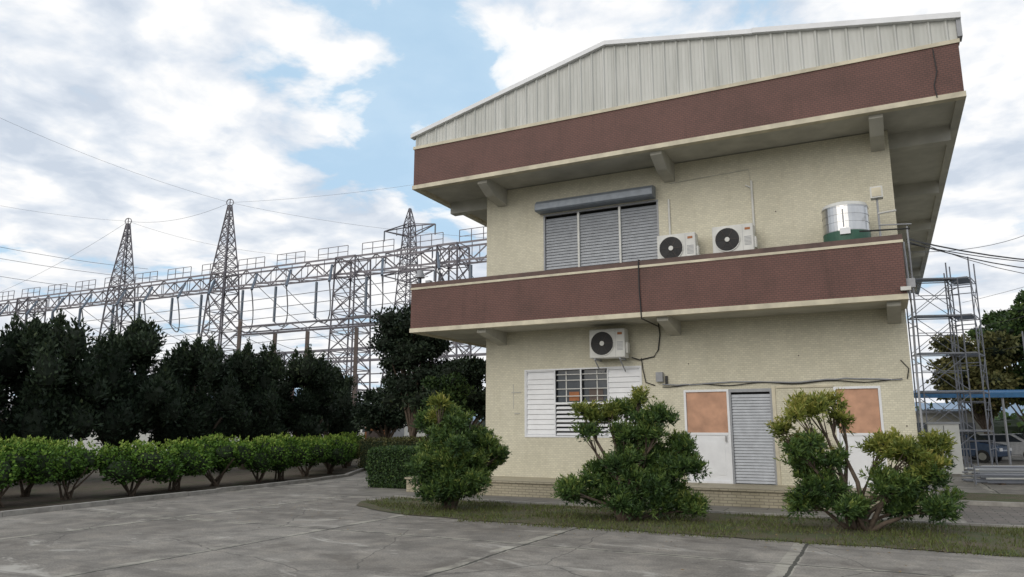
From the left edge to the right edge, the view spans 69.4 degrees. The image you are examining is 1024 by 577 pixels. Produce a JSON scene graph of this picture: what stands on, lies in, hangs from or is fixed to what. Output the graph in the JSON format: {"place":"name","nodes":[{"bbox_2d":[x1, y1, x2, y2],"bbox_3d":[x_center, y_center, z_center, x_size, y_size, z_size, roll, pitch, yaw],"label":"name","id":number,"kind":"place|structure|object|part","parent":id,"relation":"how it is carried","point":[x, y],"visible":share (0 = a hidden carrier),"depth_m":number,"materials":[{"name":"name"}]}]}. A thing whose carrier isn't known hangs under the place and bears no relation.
{"place":"outdoors","nodes":[
{"label":"outdoors","id":0,"kind":"place"},
{"bbox_2d":[365,426,407,438],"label":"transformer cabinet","id":1,"kind":"object","parent":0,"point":[402,432],"visible":0.06,"depth_m":43.17,"materials":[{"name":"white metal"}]},
{"bbox_2d":[0,455,1023,576],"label":"concrete yard","id":2,"kind":"structure","parent":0,"point":[212,536],"depth_m":11.04,"materials":[{"name":"grey concrete"}]},
{"bbox_2d":[0,458,359,510],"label":"planting bed","id":3,"kind":"object","parent":2,"relation":"on","point":[93,486],"visible":0.22,"depth_m":22.78,"materials":[{"name":"soil"}]},
{"bbox_2d":[0,337,9,383],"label":"juniper tree","id":4,"kind":"object","parent":3,"relation":"on","point":[2,349],"visible":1,"depth_m":22.62,"materials":[{"name":"green plant"}]},
{"bbox_2d":[0,435,61,496],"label":"hedge shrub","id":5,"kind":"object","parent":3,"relation":"on","point":[26,492],"visible":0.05,"depth_m":19.42,"materials":[{"name":"green plant"}]},
{"bbox_2d":[0,434,65,506],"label":"hedge shrub","id":6,"kind":"object","parent":3,"relation":"on","point":[27,461],"visible":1,"depth_m":16.94,"materials":[{"name":"green plant"}]},
{"bbox_2d":[0,307,111,483],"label":"juniper tree","id":7,"kind":"object","parent":3,"relation":"on","point":[45,406],"visible":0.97,"depth_m":24.01,"materials":[{"name":"green plant"}]},
{"bbox_2d":[45,437,114,499],"bbox_3d":[-11.246,4.541,18.653,1.731,1.585,2.171,-1,-11,4],"label":"hedge shrub","id":8,"kind":"object","parent":3,"relation":"on","point":[79,462],"visible":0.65,"depth_m":18.49,"materials":[{"name":"green plant"}]},
{"bbox_2d":[60,313,193,448],"bbox_3d":[-14.264,3.940,27.340,4.865,6.151,4.576,10,-14,-41],"label":"juniper tree","id":9,"kind":"object","parent":3,"relation":"on","point":[131,407],"visible":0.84,"depth_m":26.82,"materials":[{"name":"green plant"}]},
{"bbox_2d":[89,439,185,495],"bbox_3d":[-10.125,4.820,19.953,2.487,1.517,2.380,-6,-12,28],"label":"hedge shrub","id":10,"kind":"object","parent":3,"relation":"on","point":[132,462],"visible":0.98,"depth_m":19.42,"materials":[{"name":"green plant"}]},
{"bbox_2d":[143,437,217,490],"bbox_3d":[-9.734,5.079,21.434,2.410,1.556,2.324,0,-11,0],"label":"hedge shrub","id":11,"kind":"object","parent":3,"relation":"on","point":[197,459],"visible":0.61,"depth_m":21.09,"materials":[{"name":"green plant"}]},
{"bbox_2d":[140,332,253,450],"bbox_3d":[-12.710,4.570,30.108,4.359,5.920,3.900,0,-11,1],"label":"juniper tree","id":12,"kind":"object","parent":3,"relation":"on","point":[202,370],"visible":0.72,"depth_m":29.44,"materials":[{"name":"green plant"}]},
{"bbox_2d":[186,432,256,485],"bbox_3d":[-9.277,5.322,23.095,2.543,1.706,2.028,3,-11,-13],"label":"hedge shrub","id":13,"kind":"object","parent":3,"relation":"on","point":[230,454],"visible":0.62,"depth_m":22.96,"materials":[{"name":"green plant"}]},
{"bbox_2d":[68,432,424,451],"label":"perimeter wall","id":14,"kind":"structure","parent":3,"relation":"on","point":[141,438],"depth_m":41.66,"materials":[{"name":"white concrete"}]},
{"bbox_2d":[210,336,287,468],"bbox_3d":[-11.694,5.146,33.014,4.463,5.874,3.765,-6,-12,31],"label":"juniper tree","id":15,"kind":"object","parent":3,"relation":"on","point":[260,375],"visible":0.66,"depth_m":32.18,"materials":[{"name":"green plant"}]},
{"bbox_2d":[235,435,293,482],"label":"hedge shrub","id":16,"kind":"object","parent":3,"relation":"on","point":[272,454],"visible":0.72,"depth_m":24.26,"materials":[{"name":"green plant"}]},
{"bbox_2d":[244,432,313,479],"bbox_3d":[-8.040,5.820,25.692,2.373,1.687,2.289,-1,-11,4],"label":"hedge shrub","id":17,"kind":"object","parent":3,"relation":"on","point":[301,452],"visible":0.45,"depth_m":25.34,"materials":[{"name":"green plant"}]},
{"bbox_2d":[275,343,339,439],"bbox_3d":[-10.436,5.720,36.236,4.031,5.938,4.122,1,-11,-7],"label":"juniper tree","id":18,"kind":"object","parent":3,"relation":"on","point":[307,410],"visible":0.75,"depth_m":35.34,"materials":[{"name":"green plant"}]},
{"bbox_2d":[295,433,331,476],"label":"hedge shrub","id":19,"kind":"object","parent":3,"relation":"on","point":[321,451],"visible":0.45,"depth_m":27.50,"materials":[{"name":"green plant"}]},
{"bbox_2d":[315,433,357,473],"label":"hedge shrub","id":20,"kind":"object","parent":3,"relation":"on","point":[343,448],"visible":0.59,"depth_m":29.01,"materials":[{"name":"green plant"}]},
{"bbox_2d":[320,437,359,470],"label":"hedge shrub","id":21,"kind":"object","parent":3,"relation":"on","point":[355,455],"visible":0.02,"depth_m":31.29,"materials":[{"name":"green plant"}]},
{"bbox_2d":[319,362,361,438],"bbox_3d":[-9.763,6.655,39.823,4.077,5.421,4.334,3,-11,-15],"label":"juniper tree","id":22,"kind":"object","parent":3,"relation":"on","point":[343,416],"visible":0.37,"depth_m":39.12,"materials":[{"name":"green plant"}]},
{"bbox_2d":[331,431,370,465],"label":"hedge shrub","id":23,"kind":"object","parent":3,"relation":"on","point":[347,435],"visible":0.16,"depth_m":35.18,"materials":[{"name":"green plant"}]},
{"bbox_2d":[342,438,360,467],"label":"hedge shrub","id":24,"kind":"object","parent":3,"relation":"on","point":[345,465],"visible":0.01,"depth_m":33.21,"materials":[{"name":"green plant"}]},
{"bbox_2d":[0,468,364,516],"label":"kerb","id":25,"kind":"structure","parent":2,"relation":"on","point":[92,504],"depth_m":18.38,"materials":[{"name":"concrete"}]},
{"bbox_2d":[350,380,406,437],"bbox_3d":[-5.873,6.436,35.487,3.840,4.255,3.303,0,-11,0],"label":"tree","id":26,"kind":"object","parent":2,"relation":"on","point":[374,418],"visible":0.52,"depth_m":34.78,"materials":[{"name":"green plant"}]},
{"bbox_2d":[355,436,408,470],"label":"clipped hedge","id":27,"kind":"object","parent":2,"relation":"on","point":[365,446],"visible":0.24,"depth_m":31.18,"materials":[{"name":"green plant"}]},
{"bbox_2d":[364,445,418,488],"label":"clipped hedge","id":28,"kind":"object","parent":2,"relation":"on","point":[387,469],"visible":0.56,"depth_m":21.95,"materials":[{"name":"green plant"}]},
{"bbox_2d":[383,435,429,446],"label":"clipped hedge","id":29,"kind":"object","parent":2,"relation":"on","point":[411,441],"visible":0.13,"depth_m":25.34,"materials":[{"name":"green plant"}]},
{"bbox_2d":[364,303,451,436],"bbox_3d":[-3.783,3.936,29.391,4.034,6.915,4.132,-7,-13,32],"label":"broadleaf tree","id":30,"kind":"object","parent":2,"relation":"on","point":[400,346],"visible":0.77,"depth_m":28.64,"materials":[{"name":"green plant"}]},
{"bbox_2d":[419,371,475,414],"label":"tree","id":31,"kind":"object","parent":2,"relation":"on","point":[458,391],"visible":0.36,"depth_m":24.14,"materials":[{"name":"green plant"}]},
{"bbox_2d":[420,354,485,429],"bbox_3d":[-1.738,4.662,26.925,3.438,4.567,2.929,0,-11,0],"label":"tree","id":32,"kind":"object","parent":2,"relation":"on","point":[473,369],"visible":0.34,"depth_m":26.72,"materials":[{"name":"green plant"}]},
{"bbox_2d":[171,499,1021,575],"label":"fallen leaves","id":33,"kind":"object","parent":2,"relation":"on","point":[660,532],"visible":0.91,"depth_m":12.66,"materials":[{"name":"brown plant"}]},
{"bbox_2d":[330,488,960,521],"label":"walkway","id":34,"kind":"structure","parent":2,"relation":"on","point":[388,492],"depth_m":18.14,"materials":[{"name":"concrete"}]},
{"bbox_2d":[405,476,931,512],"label":"porch platform","id":35,"kind":"structure","parent":2,"relation":"on","point":[748,495],"depth_m":17.23,"materials":[{"name":"concrete"}]},
{"bbox_2d":[357,499,1023,555],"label":"lawn strip","id":36,"kind":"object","parent":2,"relation":"on","point":[976,535],"visible":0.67,"depth_m":13.17,"materials":[{"name":"green plant"}]},
{"bbox_2d":[403,390,511,509],"bbox_3d":[-1.167,3.573,16.273,2.381,2.615,1.893,0,-11,0],"label":"pruned podocarpus bush","id":37,"kind":"object","parent":36,"relation":"on","point":[454,459],"visible":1,"depth_m":15.98,"materials":[{"name":"green plant"}]},
{"bbox_2d":[550,384,712,521],"bbox_3d":[2.273,3.243,14.489,3.150,2.750,1.771,0,-11,0],"label":"pruned podocarpus bush","id":38,"kind":"object","parent":36,"relation":"on","point":[637,470],"visible":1,"depth_m":14.17,"materials":[{"name":"green plant"}]},
{"bbox_2d":[765,386,968,531],"bbox_3d":[6.261,2.993,12.987,3.424,2.573,1.706,0,-11,0],"label":"pruned podocarpus bush","id":39,"kind":"object","parent":36,"relation":"on","point":[903,493],"visible":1,"depth_m":12.81,"materials":[{"name":"green plant"}]},
{"bbox_2d":[486,130,917,485],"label":"walls","id":40,"kind":"structure","parent":2,"relation":"on","point":[797,188],"depth_m":19.19,"materials":[{"name":"beige paint"}]},
{"bbox_2d":[524,366,642,437],"bbox_3d":[1.944,3.152,20.449,3.470,1.900,0.150,-5,-12,26],"label":"shuttered window","id":41,"kind":"structure","parent":40,"relation":"attached to","point":[541,403],"depth_m":20.69,"materials":[{"name":"white paint"}]},
{"bbox_2d":[534,185,658,270],"bbox_3d":[2.356,-1.219,20.827,3.580,3.029,0.447,-5,-12,26],"label":"roller shutter window","id":42,"kind":"structure","parent":40,"relation":"attached to","point":[639,247],"depth_m":20.97,"materials":[{"name":"grey metal"}]},
{"bbox_2d":[589,328,629,372],"bbox_3d":[2.671,1.683,19.997,1.050,1.142,0.545,-5,-12,26],"label":"air conditioner unit","id":43,"kind":"object","parent":40,"relation":"attached to","point":[613,343],"visible":1,"depth_m":19.81,"materials":[{"name":"white metal"}]},
{"bbox_2d":[409,234,908,347],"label":"balcony","id":44,"kind":"structure","parent":40,"relation":"attached to","point":[867,273],"depth_m":18.33,"materials":[{"name":"paint"}]},
{"bbox_2d":[657,232,699,258],"bbox_3d":[4.434,-0.852,19.559,1.070,1.122,0.545,-5,-12,26],"label":"air conditioner unit","id":45,"kind":"object","parent":44,"relation":"on","point":[677,245],"visible":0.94,"depth_m":19.38,"materials":[{"name":"white metal"}]},
{"bbox_2d":[821,201,870,241],"bbox_3d":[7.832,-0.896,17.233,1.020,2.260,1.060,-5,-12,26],"label":"water tank","id":46,"kind":"object","parent":44,"relation":"on","point":[844,220],"visible":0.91,"depth_m":16.96,"materials":[{"name":"silver metal"}]},
{"bbox_2d":[870,186,895,235],"bbox_3d":[8.510,-1.706,16.878,0.298,1.320,0.600,9,-14,-40],"label":"flood lamp","id":47,"kind":"object","parent":44,"relation":"on","point":[876,193],"visible":0.86,"depth_m":16.97,"materials":[{"name":"grey metal"}]},
{"bbox_2d":[415,49,937,490],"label":"pipes and cables","id":48,"kind":"object","parent":40,"relation":"attached to","point":[910,283],"visible":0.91,"depth_m":17.55,"materials":[{"name":"white metal"}]},
{"bbox_2d":[906,235,1023,373],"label":"service cables","id":49,"kind":"object","parent":48,"relation":"attached to","point":[937,250],"visible":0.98,"depth_m":17.72,"materials":[{"name":"black plastic"}]},
{"bbox_2d":[412,38,966,294],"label":"roof fascia","id":50,"kind":"structure","parent":40,"relation":"on","point":[892,93],"depth_m":19.11,"materials":[{"name":"paint"}]},
{"bbox_2d":[416,20,956,145],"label":"gable cladding","id":51,"kind":"structure","parent":50,"relation":"on","point":[609,77],"depth_m":19.31,"materials":[{"name":"white metal"}]},
{"bbox_2d":[410,12,962,139],"bbox_3d":[9.428,-3.672,31.489,14.540,1.910,27.065,-5,-12,26],"label":"roof sheet","id":52,"kind":"object","parent":50,"relation":"on","point":[948,16],"visible":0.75,"depth_m":18.80,"materials":[{"name":"white metal"}]},
{"bbox_2d":[683,389,733,483],"bbox_3d":[4.974,3.737,18.757,1.140,2.320,0.090,-5,-12,26],"label":"white door","id":53,"kind":"structure","parent":40,"relation":"attached to","point":[707,416],"depth_m":18.73,"materials":[{"name":"paint"}]},
{"bbox_2d":[712,223,757,252],"bbox_3d":[5.732,-1.041,18.937,1.070,1.102,0.545,-5,-12,26],"label":"air conditioner unit","id":54,"kind":"object","parent":40,"relation":"attached to","point":[738,237],"visible":0.97,"depth_m":18.75,"materials":[{"name":"white metal"}]},
{"bbox_2d":[729,388,777,484],"bbox_3d":[5.956,3.648,18.286,1.035,2.320,0.072,-5,-12,26],"label":"roller shutter door","id":55,"kind":"structure","parent":40,"relation":"attached to","point":[753,449],"depth_m":18.29,"materials":[{"name":"grey metal"}]},
{"bbox_2d":[771,385,832,484],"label":"wall trim","id":56,"kind":"structure","parent":40,"relation":"attached to","point":[776,439],"depth_m":17.94,"materials":[{"name":"white paint"}]},
{"bbox_2d":[833,386,887,487],"bbox_3d":[8.123,3.448,17.223,1.010,2.320,0.076,-5,-12,26],"label":"white door","id":57,"kind":"structure","parent":40,"relation":"attached to","point":[865,402],"depth_m":17.24,"materials":[{"name":"paint"}]},
{"bbox_2d":[393,495,1023,527],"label":"garden kerb","id":58,"kind":"structure","parent":2,"relation":"on","point":[997,503],"depth_m":16.62,"materials":[{"name":"concrete"}]},
{"bbox_2d":[906,263,978,467],"bbox_3d":[18.362,3.208,31.791,1.856,9.000,1.006,-2,-11,8],"label":"scaffolding","id":59,"kind":"object","parent":2,"relation":"on","point":[934,317],"visible":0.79,"depth_m":31.79,"materials":[{"name":"silver metal"}]},
{"bbox_2d":[925,422,963,476],"bbox_3d":[16.181,5.991,27.613,1.100,1.980,0.700,-5,-12,26],"label":"electrical cabinet","id":60,"kind":"object","parent":2,"relation":"on","point":[958,469],"visible":0.52,"depth_m":27.26,"materials":[{"name":"white metal"}]},
{"bbox_2d":[915,411,992,440],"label":"concrete shed","id":61,"kind":"structure","parent":2,"relation":"on","point":[938,416],"depth_m":47.97,"materials":[{"name":"grey concrete"}]},
{"bbox_2d":[913,390,1023,464],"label":"blue canopy","id":62,"kind":"object","parent":2,"relation":"on","point":[1002,394],"visible":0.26,"depth_m":36.85,"materials":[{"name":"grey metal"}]},
{"bbox_2d":[943,258,997,470],"bbox_3d":[19.789,3.239,31.955,1.006,9.000,1.856,-8,-14,38],"label":"scaffolding","id":63,"kind":"object","parent":2,"relation":"on","point":[964,280],"visible":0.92,"depth_m":31.93,"materials":[{"name":"silver metal"}]},
{"bbox_2d":[925,329,1023,433],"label":"background tree","id":64,"kind":"object","parent":2,"relation":"on","point":[998,360],"visible":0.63,"depth_m":44.86,"materials":[{"name":"green plant"}]},
{"bbox_2d":[960,434,1011,462],"bbox_3d":[24.009,8.523,39.595,1.780,1.464,4.313,8,-14,-38],"label":"parked car","id":65,"kind":"object","parent":2,"relation":"on","point":[983,450],"visible":0.32,"depth_m":38.08,"materials":[{"name":"blue paint"}]},
{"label":"windows and wheels","id":66,"kind":"part","parent":65,"relation":"part of","materials":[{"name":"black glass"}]},
{"bbox_2d":[957,505,1023,524],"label":"block paving","id":67,"kind":"structure","parent":2,"relation":"on","point":[993,515],"depth_m":15.20,"materials":[{"name":"grey concrete"}]},
{"bbox_2d":[961,465,1023,484],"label":"stacked steel pipes","id":68,"kind":"object","parent":2,"relation":"on","point":[1002,475],"visible":1,"depth_m":23.45,"materials":[{"name":"grey metal"}]},
{"bbox_2d":[969,433,1023,459],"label":"parked car","id":69,"kind":"object","parent":2,"relation":"on","point":[1016,443],"visible":0.28,"depth_m":40.20,"materials":[{"name":"white paint"}]},
{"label":"windows and wheels","id":70,"kind":"part","parent":69,"relation":"part of","materials":[{"name":"black glass"}]},
{"bbox_2d":[979,301,1023,405],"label":"background tree","id":71,"kind":"object","parent":2,"relation":"on","point":[1015,326],"visible":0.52,"depth_m":45.00,"materials":[{"name":"green plant"}]},
{"bbox_2d":[0,0,1023,405],"label":"sky","id":72,"kind":"structure","parent":0,"point":[241,101],"materials":[{"name":"blue"}]},
{"bbox_2d":[211,389,1023,420],"bbox_3d":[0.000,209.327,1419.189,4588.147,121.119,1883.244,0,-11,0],"label":"hills","id":73,"kind":"structure","parent":0,"point":[1010,410],"depth_m":1823.88,"materials":[{"name":"green plant"}]},
{"bbox_2d":[950,493,1023,501],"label":"lawn","id":74,"kind":"structure","parent":0,"point":[995,497],"depth_m":18.84,"materials":[{"name":"green plant"}]},
{"label":"ground","id":75,"kind":"structure","parent":0,"visible":0},
{"bbox_2d":[12,357,422,432],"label":"switchyard equipment","id":76,"kind":"object","parent":75,"relation":"on","point":[357,390],"visible":0.01,"depth_m":59.98,"materials":[{"name":"grey metal"}]},
{"bbox_2d":[0,199,486,423],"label":"substation gantry","id":77,"kind":"object","parent":75,"relation":"on","point":[438,262],"visible":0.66,"depth_m":71.97,"materials":[{"name":"grey metal"}]},
{"bbox_2d":[0,118,482,357],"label":"overhead wires","id":78,"kind":"object","parent":77,"relation":"attached to","point":[234,302],"visible":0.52,"depth_m":61.50,"materials":[{"name":"grey metal"}]},
{"bbox_2d":[33,268,485,430],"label":"substation gantry","id":79,"kind":"object","parent":75,"relation":"on","point":[363,360],"visible":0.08,"depth_m":92.66,"materials":[{"name":"grey metal"}]},
{"bbox_2d":[235,315,378,405],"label":"bus support gantry","id":80,"kind":"object","parent":75,"relation":"on","point":[239,334],"visible":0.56,"depth_m":53.00,"materials":[{"name":"grey metal"}]},
{"bbox_2d":[380,208,435,431],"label":"transmission tower","id":81,"kind":"structure","parent":75,"relation":"on","point":[407,262],"depth_m":110.65,"materials":[{"name":"grey metal"}]},
{"bbox_2d":[5,402,1023,433],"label":"distant tree line","id":82,"kind":"object","parent":75,"relation":"on","point":[1015,423],"visible":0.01,"depth_m":121.61,"materials":[{"name":"green plant"}]},
{"bbox_2d":[965,289,1023,421],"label":"background tree","id":83,"kind":"object","parent":75,"relation":"on","point":[1000,313],"visible":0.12,"depth_m":52.14,"materials":[{"name":"green plant"}]}
]}

